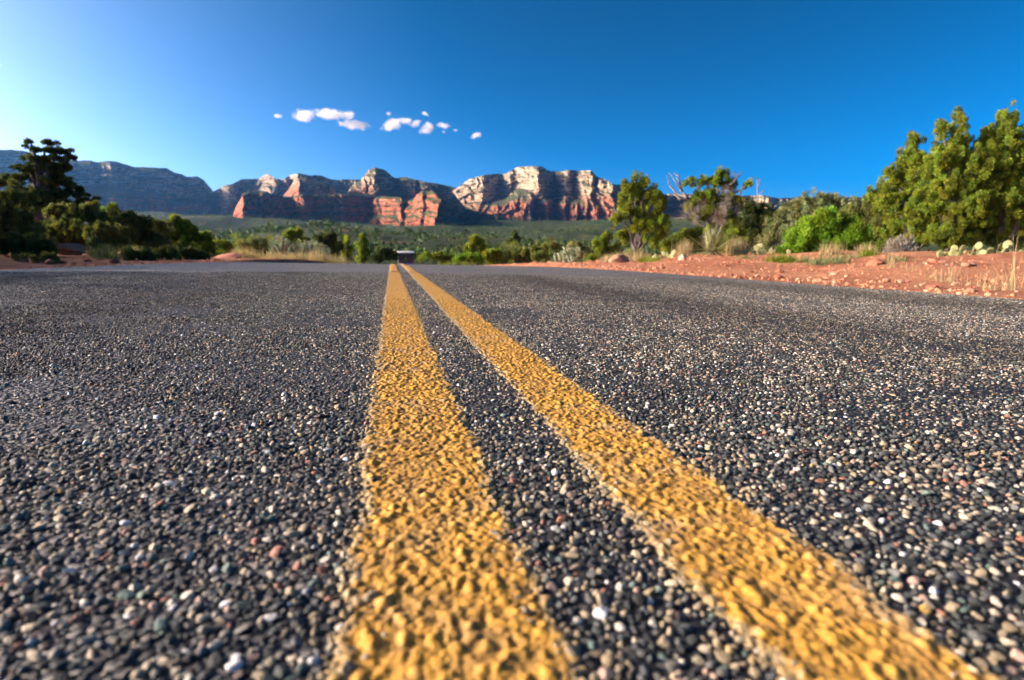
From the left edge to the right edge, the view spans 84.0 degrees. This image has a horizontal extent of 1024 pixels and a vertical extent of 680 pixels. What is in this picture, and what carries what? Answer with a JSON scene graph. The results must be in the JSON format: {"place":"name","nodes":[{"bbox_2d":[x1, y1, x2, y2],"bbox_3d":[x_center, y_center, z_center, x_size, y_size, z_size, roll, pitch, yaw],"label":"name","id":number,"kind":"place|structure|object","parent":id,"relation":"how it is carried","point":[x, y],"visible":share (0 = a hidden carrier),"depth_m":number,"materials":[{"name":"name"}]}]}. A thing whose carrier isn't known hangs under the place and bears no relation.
{"place":"outdoors","nodes":[
{"label":"outdoors","id":0,"kind":"place"},
{"bbox_2d":[0,149,217,215],"bbox_3d":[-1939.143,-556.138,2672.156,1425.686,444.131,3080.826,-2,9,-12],"label":"mountain","id":1,"kind":"structure","parent":0,"point":[137,189],"depth_m":2185.42,"materials":[{"name":"stone"}]},
{"bbox_2d":[233,191,386,222],"bbox_3d":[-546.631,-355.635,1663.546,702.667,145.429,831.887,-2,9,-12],"label":"mountain","id":2,"kind":"structure","parent":0,"point":[348,208],"depth_m":1485.16,"materials":[{"name":"stone"}]},
{"bbox_2d":[283,175,336,196],"bbox_3d":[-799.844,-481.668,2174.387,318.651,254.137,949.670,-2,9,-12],"label":"mountain","id":3,"kind":"structure","parent":0,"point":[315,185],"depth_m":1955.13,"materials":[{"name":"stone"}]},
{"bbox_2d":[210,173,455,216],"bbox_3d":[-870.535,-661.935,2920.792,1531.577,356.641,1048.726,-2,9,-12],"label":"mountain","id":4,"kind":"structure","parent":0,"point":[225,199],"depth_m":2642.11,"materials":[{"name":"stone"}]},
{"bbox_2d":[347,168,464,207],"bbox_3d":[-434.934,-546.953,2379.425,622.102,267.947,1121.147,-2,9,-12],"label":"mountain","id":5,"kind":"structure","parent":0,"point":[378,181],"depth_m":2110.74,"materials":[{"name":"stone"}]},
{"bbox_2d":[369,191,512,227],"bbox_3d":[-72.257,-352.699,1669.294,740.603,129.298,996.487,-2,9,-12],"label":"mountain","id":6,"kind":"structure","parent":0,"point":[427,207],"depth_m":1385.66,"materials":[{"name":"stone"}]},
{"bbox_2d":[0,262,1023,679],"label":"road","id":7,"kind":"structure","parent":0,"point":[306,652],"depth_m":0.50,"materials":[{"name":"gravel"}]},
{"bbox_2d":[397,251,413,264],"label":"shuttle bus","id":8,"kind":"object","parent":7,"relation":"on","point":[406,257],"visible":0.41,"depth_m":88.11,"materials":[{"name":"paint"}]},
{"bbox_2d":[321,264,588,679],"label":"road marking","id":9,"kind":"object","parent":7,"relation":"on","point":[450,609],"visible":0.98,"depth_m":0.35,"materials":[{"name":"yellow paint"}]},
{"bbox_2d":[400,264,1004,679],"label":"road marking","id":10,"kind":"object","parent":7,"relation":"on","point":[784,598],"visible":0.94,"depth_m":0.36,"materials":[{"name":"yellow paint"}]},
{"bbox_2d":[0,212,1023,299],"bbox_3d":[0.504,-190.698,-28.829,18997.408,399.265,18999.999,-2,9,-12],"label":"ground","id":11,"kind":"structure","parent":0,"point":[915,276],"depth_m":8.92,"materials":[{"name":"red soil"}]},
{"bbox_2d":[0,178,56,254],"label":"scrub bush","id":12,"kind":"object","parent":11,"relation":"on","point":[21,219],"visible":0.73,"depth_m":11.11,"materials":[{"name":"green plant"}]},
{"bbox_2d":[0,230,60,257],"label":"scrub bush","id":13,"kind":"object","parent":11,"relation":"on","point":[29,244],"visible":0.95,"depth_m":9.70,"materials":[{"name":"green plant"}]},
{"bbox_2d":[11,251,59,263],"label":"scrub bush","id":14,"kind":"object","parent":11,"relation":"on","point":[43,257],"visible":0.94,"depth_m":7.25,"materials":[{"name":"green plant"}]},
{"bbox_2d":[0,138,101,221],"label":"juniper tree","id":15,"kind":"object","parent":11,"relation":"on","point":[50,178],"visible":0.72,"depth_m":14.34,"materials":[{"name":"green plant"}]},
{"bbox_2d":[31,219,88,254],"bbox_3d":[-10.418,-2.374,13.278,1.515,0.892,0.781,-5,10,-32],"label":"scrub bush","id":16,"kind":"object","parent":11,"relation":"on","point":[47,223],"visible":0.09,"depth_m":13.06,"materials":[{"name":"green plant"}]},
{"bbox_2d":[56,243,87,254],"bbox_3d":[-8.568,-1.764,11.134,0.478,0.261,0.686,1,9,6],"label":"boulder","id":17,"kind":"object","parent":11,"relation":"on","point":[72,249],"visible":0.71,"depth_m":11.02,"materials":[{"name":"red stone"}]},
{"bbox_2d":[42,199,125,254],"bbox_3d":[-10.128,-2.631,13.355,1.282,1.362,1.610,5,10,30],"label":"scrub bush","id":18,"kind":"object","parent":11,"relation":"on","point":[70,219],"visible":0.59,"depth_m":13.17,"materials":[{"name":"green plant"}]},
{"bbox_2d":[85,234,114,256],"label":"scrub bush","id":19,"kind":"object","parent":11,"relation":"on","point":[95,241],"visible":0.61,"depth_m":10.68,"materials":[{"name":"green plant"}]},
{"bbox_2d":[83,245,122,258],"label":"grass tuft","id":20,"kind":"object","parent":11,"relation":"on","point":[108,254],"visible":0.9,"depth_m":9.64,"materials":[{"name":"green plant"}]},
{"bbox_2d":[82,220,130,252],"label":"scrub bush","id":21,"kind":"object","parent":11,"relation":"on","point":[107,233],"visible":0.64,"depth_m":12.80,"materials":[{"name":"green plant"}]},
{"bbox_2d":[100,202,121,216],"bbox_3d":[-12.545,-3.474,17.858,0.754,1.751,0.783,4,9,22],"label":"conifer tree","id":22,"kind":"object","parent":11,"relation":"on","point":[110,206],"visible":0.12,"depth_m":17.72,"materials":[{"name":"green plant"}]},
{"bbox_2d":[121,246,159,260],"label":"scrub bush","id":23,"kind":"object","parent":11,"relation":"on","point":[144,254],"visible":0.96,"depth_m":9.57,"materials":[{"name":"green plant"}]},
{"bbox_2d":[115,209,170,250],"bbox_3d":[-10.126,-2.881,15.293,1.629,1.263,1.002,2,9,10],"label":"scrub bush","id":24,"kind":"object","parent":11,"relation":"on","point":[143,233],"visible":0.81,"depth_m":15.12,"materials":[{"name":"green plant"}]},
{"bbox_2d":[150,217,175,247],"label":"scrub bush","id":25,"kind":"object","parent":11,"relation":"on","point":[159,226],"visible":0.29,"depth_m":17.55,"materials":[{"name":"green plant"}]},
{"bbox_2d":[149,244,181,259],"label":"scrub bush","id":26,"kind":"object","parent":11,"relation":"on","point":[167,252],"visible":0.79,"depth_m":10.58,"materials":[{"name":"green plant"}]},
{"bbox_2d":[163,213,216,256],"bbox_3d":[-10.920,-3.345,18.570,2.084,1.637,1.627,-2,9,-12],"label":"scrub bush","id":27,"kind":"object","parent":11,"relation":"on","point":[186,234],"visible":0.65,"depth_m":18.68,"materials":[{"name":"green plant"}]},
{"bbox_2d":[173,245,212,259],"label":"scrub bush","id":28,"kind":"object","parent":11,"relation":"on","point":[188,253],"visible":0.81,"depth_m":12.04,"materials":[{"name":"green plant"}]},
{"bbox_2d":[212,238,236,256],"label":"scrub bush","id":29,"kind":"object","parent":11,"relation":"on","point":[223,247],"visible":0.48,"depth_m":40.52,"materials":[{"name":"green plant"}]},
{"bbox_2d":[215,253,241,257],"bbox_3d":[-11.515,-3.353,22.992,1.142,0.198,1.419,1,23,17],"label":"rock","id":30,"kind":"object","parent":11,"relation":"on","point":[232,255],"visible":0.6,"depth_m":22.90,"materials":[{"name":"red stone"}]},
{"bbox_2d":[227,247,263,257],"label":"grass tuft","id":31,"kind":"object","parent":11,"relation":"on","point":[243,255],"visible":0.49,"depth_m":24.96,"materials":[{"name":"plant"}]},
{"bbox_2d":[234,249,265,257],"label":"grass tuft","id":32,"kind":"object","parent":11,"relation":"on","point":[254,255],"visible":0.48,"depth_m":25.12,"materials":[{"name":"plant"}]},
{"bbox_2d":[233,233,278,258],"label":"scrub bush","id":33,"kind":"object","parent":11,"relation":"on","point":[253,243],"visible":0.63,"depth_m":30.21,"materials":[{"name":"green plant"}]},
{"bbox_2d":[254,250,294,258],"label":"grass tuft","id":34,"kind":"object","parent":11,"relation":"on","point":[269,256],"visible":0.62,"depth_m":24.49,"materials":[{"name":"plant"}]},
{"bbox_2d":[268,233,299,257],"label":"cholla cactus","id":35,"kind":"object","parent":11,"relation":"on","point":[281,245],"visible":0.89,"depth_m":29.09,"materials":[{"name":"plant"}]},
{"bbox_2d":[282,225,310,256],"bbox_3d":[-14.726,-6.291,39.068,2.072,3.133,1.670,1,9,3],"label":"juniper tree","id":36,"kind":"object","parent":11,"relation":"on","point":[292,235],"visible":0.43,"depth_m":38.69,"materials":[{"name":"green plant"}]},
{"bbox_2d":[288,239,316,256],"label":"cholla cactus","id":37,"kind":"object","parent":11,"relation":"on","point":[302,249],"visible":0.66,"depth_m":30.39,"materials":[{"name":"plant"}]},
{"bbox_2d":[295,252,319,261],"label":"grass tuft","id":38,"kind":"object","parent":11,"relation":"on","point":[305,257],"visible":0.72,"depth_m":25.92,"materials":[{"name":"plant"}]},
{"bbox_2d":[300,240,330,257],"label":"cholla cactus","id":39,"kind":"object","parent":11,"relation":"on","point":[320,249],"visible":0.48,"depth_m":31.68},
{"bbox_2d":[301,249,332,261],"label":"grass tuft","id":40,"kind":"object","parent":11,"relation":"on","point":[314,255],"visible":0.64,"depth_m":27.07,"materials":[{"name":"plant"}]},
{"bbox_2d":[310,253,337,262],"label":"grass tuft","id":41,"kind":"object","parent":11,"relation":"on","point":[326,261],"visible":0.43,"depth_m":27.28,"materials":[{"name":"plant"}]},
{"bbox_2d":[312,230,345,258],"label":"juniper tree","id":42,"kind":"object","parent":11,"relation":"on","point":[335,245],"visible":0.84,"depth_m":41.12,"materials":[{"name":"green plant"}]},
{"bbox_2d":[333,255,353,263],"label":"grass tuft","id":43,"kind":"object","parent":11,"relation":"on","point":[345,262],"visible":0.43,"depth_m":28.33,"materials":[{"name":"plant"}]},
{"bbox_2d":[340,234,354,261],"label":"juniper tree","id":44,"kind":"object","parent":11,"relation":"on","point":[346,254],"visible":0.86,"depth_m":43.49,"materials":[{"name":"green plant"}]},
{"bbox_2d":[354,232,371,263],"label":"juniper tree","id":45,"kind":"object","parent":11,"relation":"on","point":[363,251],"visible":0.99,"depth_m":45.69,"materials":[{"name":"green plant"}]},
{"bbox_2d":[370,244,399,263],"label":"scrub bush","id":46,"kind":"object","parent":11,"relation":"on","point":[386,253],"visible":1,"depth_m":50.05,"materials":[{"name":"green plant"}]},
{"bbox_2d":[8,210,777,264],"bbox_3d":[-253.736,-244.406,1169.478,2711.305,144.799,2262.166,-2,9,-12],"label":"woodland","id":47,"kind":"object","parent":11,"relation":"on","point":[373,233],"visible":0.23,"depth_m":321.61,"materials":[{"name":"plant"}]},
{"bbox_2d":[416,250,454,263],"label":"scrub bush","id":48,"kind":"object","parent":11,"relation":"on","point":[442,256],"visible":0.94,"depth_m":58.52,"materials":[{"name":"green plant"}]},
{"bbox_2d":[453,241,465,264],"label":"juniper tree","id":49,"kind":"object","parent":11,"relation":"on","point":[456,249],"visible":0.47,"depth_m":59.10,"materials":[{"name":"green plant"}]},
{"bbox_2d":[451,251,485,264],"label":"scrub bush","id":50,"kind":"object","parent":11,"relation":"on","point":[468,255],"visible":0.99,"depth_m":33.40,"materials":[{"name":"green plant"}]},
{"bbox_2d":[462,233,489,264],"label":"juniper tree","id":51,"kind":"object","parent":11,"relation":"on","point":[475,244],"visible":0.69,"depth_m":45.11,"materials":[{"name":"green plant"}]},
{"bbox_2d":[482,246,503,264],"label":"scrub bush","id":52,"kind":"object","parent":11,"relation":"on","point":[492,256],"visible":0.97,"depth_m":35.40,"materials":[{"name":"green plant"}]},
{"bbox_2d":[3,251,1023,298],"bbox_3d":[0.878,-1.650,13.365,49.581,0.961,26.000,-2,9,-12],"label":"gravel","id":53,"kind":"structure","parent":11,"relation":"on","point":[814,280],"depth_m":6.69,"materials":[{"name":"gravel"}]},
{"bbox_2d":[506,229,520,243],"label":"scrub bush","id":54,"kind":"object","parent":11,"relation":"on","point":[515,236],"visible":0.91,"depth_m":93.21,"materials":[{"name":"green plant"}]},
{"bbox_2d":[502,243,531,263],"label":"scrub bush","id":55,"kind":"object","parent":11,"relation":"on","point":[521,254],"visible":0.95,"depth_m":35.25,"materials":[{"name":"green plant"}]},
{"bbox_2d":[529,237,566,261],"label":"scrub bush","id":56,"kind":"object","parent":11,"relation":"on","point":[538,253],"visible":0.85,"depth_m":33.13,"materials":[{"name":"green plant"}]},
{"bbox_2d":[551,248,567,261],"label":"cholla cactus","id":57,"kind":"object","parent":11,"relation":"on","point":[557,257],"visible":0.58,"depth_m":22.09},
{"bbox_2d":[562,244,584,262],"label":"cholla cactus","id":58,"kind":"object","parent":11,"relation":"on","point":[573,255],"visible":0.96,"depth_m":21.54,"materials":[{"name":"plant"}]},
{"bbox_2d":[565,239,597,261],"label":"scrub bush","id":59,"kind":"object","parent":11,"relation":"on","point":[585,248],"visible":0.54,"depth_m":29.25,"materials":[{"name":"green plant"}]},
{"bbox_2d":[585,251,601,260],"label":"scrub bush","id":60,"kind":"object","parent":11,"relation":"on","point":[591,256],"visible":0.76,"depth_m":25.36,"materials":[{"name":"green plant"}]},
{"bbox_2d":[591,230,621,257],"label":"scrub bush","id":61,"kind":"object","parent":11,"relation":"on","point":[601,243],"visible":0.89,"depth_m":32.97,"materials":[{"name":"green plant"}]},
{"bbox_2d":[608,254,629,262],"bbox_3d":[2.675,-1.978,14.183,0.564,0.304,0.362,-5,10,-28],"label":"rock","id":62,"kind":"object","parent":11,"relation":"on","point":[621,258],"visible":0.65,"depth_m":14.05,"materials":[{"name":"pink stone"}]},
{"bbox_2d":[607,247,644,260],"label":"scrub bush","id":63,"kind":"object","parent":11,"relation":"on","point":[636,254],"visible":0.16,"depth_m":16.86,"materials":[{"name":"grey plant"}]},
{"bbox_2d":[626,249,647,259],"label":"grass tuft","id":64,"kind":"object","parent":11,"relation":"on","point":[641,254],"visible":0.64,"depth_m":15.28,"materials":[{"name":"plant"}]},
{"bbox_2d":[608,169,672,252],"bbox_3d":[4.656,-4.305,20.604,2.330,3.660,1.023,2,9,12],"label":"juniper tree","id":65,"kind":"object","parent":11,"relation":"on","point":[636,195],"visible":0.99,"depth_m":20.39,"materials":[{"name":"green plant"}]},
{"bbox_2d":[638,256,661,261],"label":"grass tuft","id":66,"kind":"object","parent":11,"relation":"on","point":[652,259],"visible":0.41,"depth_m":13.33,"materials":[{"name":"green plant"}]},
{"bbox_2d":[652,250,674,258],"bbox_3d":[3.894,-2.203,14.780,0.493,0.268,1.002,0,9,2],"label":"prickly pear","id":67,"kind":"object","parent":11,"relation":"on","point":[668,254],"visible":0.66,"depth_m":14.64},
{"bbox_2d":[659,223,704,254],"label":"scrub bush","id":68,"kind":"object","parent":11,"relation":"on","point":[685,234],"visible":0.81,"depth_m":21.16,"materials":[{"name":"green plant"}]},
{"bbox_2d":[671,239,698,258],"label":"grass tuft","id":69,"kind":"object","parent":11,"relation":"on","point":[683,247],"visible":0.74,"depth_m":13.75,"materials":[{"name":"plant"}]},
{"bbox_2d":[667,164,753,253],"bbox_3d":[6.487,-4.198,18.900,2.740,3.216,1.253,4,9,24],"label":"juniper tree","id":70,"kind":"object","parent":11,"relation":"on","point":[717,203],"visible":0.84,"depth_m":18.73,"materials":[{"name":"green plant"}]},
{"bbox_2d":[689,220,739,256],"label":"yucca plant","id":71,"kind":"object","parent":11,"relation":"on","point":[712,245],"visible":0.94,"depth_m":12.39,"materials":[{"name":"plant"}]},
{"bbox_2d":[718,221,749,253],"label":"scrub bush","id":72,"kind":"object","parent":11,"relation":"on","point":[739,232],"visible":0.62,"depth_m":17.84,"materials":[{"name":"green plant"}]},
{"bbox_2d":[721,234,757,255],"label":"grass tuft","id":73,"kind":"object","parent":11,"relation":"on","point":[735,246],"visible":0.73,"depth_m":12.62,"materials":[{"name":"plant"}]},
{"bbox_2d":[733,242,775,254],"bbox_3d":[5.199,-2.021,12.567,0.942,0.297,0.664,0,9,-3],"label":"prickly pear","id":74,"kind":"object","parent":11,"relation":"on","point":[763,250],"visible":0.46,"depth_m":12.57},
{"bbox_2d":[731,197,783,251],"bbox_3d":[8.534,-3.982,19.979,1.886,2.058,1.491,-2,9,-12],"label":"juniper tree","id":75,"kind":"object","parent":11,"relation":"on","point":[753,225],"visible":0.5,"depth_m":19.66,"materials":[{"name":"green plant"}]},
{"bbox_2d":[754,245,790,254],"bbox_3d":[5.337,-1.850,11.775,0.701,0.229,0.398,-2,9,-12],"label":"prickly pear","id":76,"kind":"object","parent":11,"relation":"on","point":[759,251],"visible":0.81,"depth_m":11.70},
{"bbox_2d":[753,207,795,251],"bbox_3d":[7.080,-2.931,15.190,1.072,1.324,0.731,7,11,40],"label":"scrub bush","id":77,"kind":"object","parent":11,"relation":"on","point":[768,237],"visible":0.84,"depth_m":15.16,"materials":[{"name":"green plant"}]},
{"bbox_2d":[764,252,800,262],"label":"grass tuft","id":78,"kind":"object","parent":11,"relation":"on","point":[776,258],"visible":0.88,"depth_m":8.57,"materials":[{"name":"green plant"}]},
{"bbox_2d":[793,255,819,262],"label":"grass tuft","id":79,"kind":"object","parent":11,"relation":"on","point":[806,260],"visible":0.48,"depth_m":8.70,"materials":[{"name":"grey plant"}]},
{"bbox_2d":[801,256,833,265],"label":"grass tuft","id":80,"kind":"object","parent":11,"relation":"on","point":[813,262],"visible":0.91,"depth_m":8.01,"materials":[{"name":"green plant"}]},
{"bbox_2d":[802,253,837,262],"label":"grass tuft","id":81,"kind":"object","parent":11,"relation":"on","point":[824,257],"visible":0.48,"depth_m":8.23,"materials":[{"name":"grey plant"}]},
{"bbox_2d":[778,188,865,224],"bbox_3d":[9.094,-3.478,16.479,2.457,1.877,1.430,1,9,8],"label":"scrub bush","id":82,"kind":"object","parent":11,"relation":"on","point":[817,202],"visible":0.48,"depth_m":16.35,"materials":[{"name":"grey plant"}]},
{"bbox_2d":[775,205,873,253],"bbox_3d":[6.649,-2.193,12.159,1.868,1.375,1.065,4,10,25],"label":"leafy bush","id":83,"kind":"object","parent":11,"relation":"on","point":[808,232],"visible":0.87,"depth_m":11.92,"materials":[{"name":"green plant"}]},
{"bbox_2d":[815,240,848,255],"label":"grass tuft","id":84,"kind":"object","parent":11,"relation":"on","point":[832,251],"visible":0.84,"depth_m":9.63,"materials":[{"name":"plant"}]},
{"bbox_2d":[813,255,858,264],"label":"grass tuft","id":85,"kind":"object","parent":11,"relation":"on","point":[831,261],"visible":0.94,"depth_m":7.86,"materials":[{"name":"green plant"}]},
{"bbox_2d":[835,251,861,259],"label":"grass tuft","id":86,"kind":"object","parent":11,"relation":"on","point":[851,256],"visible":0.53,"depth_m":8.74,"materials":[{"name":"grey plant"}]},
{"bbox_2d":[839,193,893,251],"bbox_3d":[8.709,-2.814,13.697,1.458,1.596,1.052,3,9,17],"label":"scrub bush","id":87,"kind":"object","parent":11,"relation":"on","point":[864,211],"visible":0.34,"depth_m":13.60,"materials":[{"name":"green plant"}]},
{"bbox_2d":[853,242,879,253],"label":"grass tuft","id":88,"kind":"object","parent":11,"relation":"on","point":[862,248],"visible":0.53,"depth_m":9.41,"materials":[{"name":"plant"}]},
{"bbox_2d":[857,246,883,256],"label":"grass tuft","id":89,"kind":"object","parent":11,"relation":"on","point":[868,253],"visible":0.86,"depth_m":8.87,"materials":[{"name":"green plant"}]},
{"bbox_2d":[866,258,884,266],"bbox_3d":[4.431,-0.939,6.947,0.229,0.109,0.203,-13,13,-2],"label":"rock","id":90,"kind":"object","parent":11,"relation":"on","point":[871,262],"visible":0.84,"depth_m":6.90,"materials":[{"name":"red stone"}]},
{"bbox_2d":[887,246,902,267],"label":"grass tuft","id":91,"kind":"object","parent":11,"relation":"on","point":[892,262],"visible":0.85,"depth_m":6.27,"materials":[{"name":"plant"}]},
{"bbox_2d":[879,252,917,261],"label":"grass tuft","id":92,"kind":"object","parent":11,"relation":"on","point":[906,259],"visible":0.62,"depth_m":7.04,"materials":[{"name":"grey plant"}]},
{"bbox_2d":[866,129,933,251],"bbox_3d":[8.734,-3.212,12.739,1.289,2.871,1.480,-2,9,-12],"label":"juniper tree","id":93,"kind":"object","parent":11,"relation":"on","point":[893,193],"visible":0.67,"depth_m":12.54,"materials":[{"name":"green plant"}]},
{"bbox_2d":[882,234,922,252],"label":"scrub bush","id":94,"kind":"object","parent":11,"relation":"on","point":[905,246],"visible":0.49,"depth_m":9.59,"materials":[{"name":"grey plant"}]},
{"bbox_2d":[927,258,941,262],"bbox_3d":[4.875,-0.902,6.536,0.165,0.074,0.177,4,9,23],"label":"rock","id":95,"kind":"object","parent":11,"relation":"on","point":[933,260],"visible":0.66,"depth_m":6.49,"materials":[{"name":"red stone"}]},
{"bbox_2d":[934,261,962,281],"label":"grass tuft","id":96,"kind":"object","parent":11,"relation":"on","point":[948,274],"visible":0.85,"depth_m":4.75,"materials":[{"name":"plant"}]},
{"bbox_2d":[904,106,998,251],"bbox_3d":[9.074,-3.135,11.708,1.359,3.215,1.613,-7,11,-37],"label":"juniper tree","id":97,"kind":"object","parent":11,"relation":"on","point":[949,200],"visible":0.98,"depth_m":11.47,"materials":[{"name":"green plant"}]},
{"bbox_2d":[937,245,966,256],"bbox_3d":[6.264,-1.230,7.977,0.360,0.205,0.401,1,9,5],"label":"prickly pear","id":98,"kind":"object","parent":11,"relation":"on","point":[954,251],"visible":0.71,"depth_m":7.98,"materials":[{"name":"plant"}]},
{"bbox_2d":[968,242,1002,254],"bbox_3d":[6.527,-1.232,7.848,0.356,0.245,0.347,-2,9,-12],"label":"prickly pear","id":99,"kind":"object","parent":11,"relation":"on","point":[978,247],"visible":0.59,"depth_m":7.87,"materials":[{"name":"plant"}]},
{"bbox_2d":[973,266,1005,289],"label":"grass tuft","id":100,"kind":"object","parent":11,"relation":"on","point":[985,286],"visible":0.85,"depth_m":3.90,"materials":[{"name":"plant"}]},
{"bbox_2d":[969,100,1023,251],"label":"juniper tree","id":101,"kind":"object","parent":11,"relation":"on","point":[1002,141],"visible":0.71,"depth_m":11.32,"materials":[{"name":"green plant"}]},
{"bbox_2d":[985,235,1023,290],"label":"grass tuft","id":102,"kind":"object","parent":11,"relation":"on","point":[1012,281],"visible":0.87,"depth_m":3.73,"materials":[{"name":"plant"}]},
{"bbox_2d":[998,240,1023,252],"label":"prickly pear","id":103,"kind":"object","parent":11,"relation":"on","point":[1006,246],"visible":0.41,"depth_m":7.65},
{"bbox_2d":[0,0,1023,197],"label":"sky","id":104,"kind":"structure","parent":0,"point":[795,96],"materials":[{"name":"blue"}]},
{"bbox_2d":[452,166,703,221],"bbox_3d":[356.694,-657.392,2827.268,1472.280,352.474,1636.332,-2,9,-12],"label":"mountain","id":105,"kind":"structure","parent":0,"point":[530,193],"depth_m":2433.27,"materials":[{"name":"stone"}]},
{"bbox_2d":[666,194,887,215],"bbox_3d":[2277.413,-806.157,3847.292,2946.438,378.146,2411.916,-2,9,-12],"label":"mountain","id":106,"kind":"structure","parent":0,"point":[774,201],"depth_m":3507.37,"materials":[{"name":"stone"}]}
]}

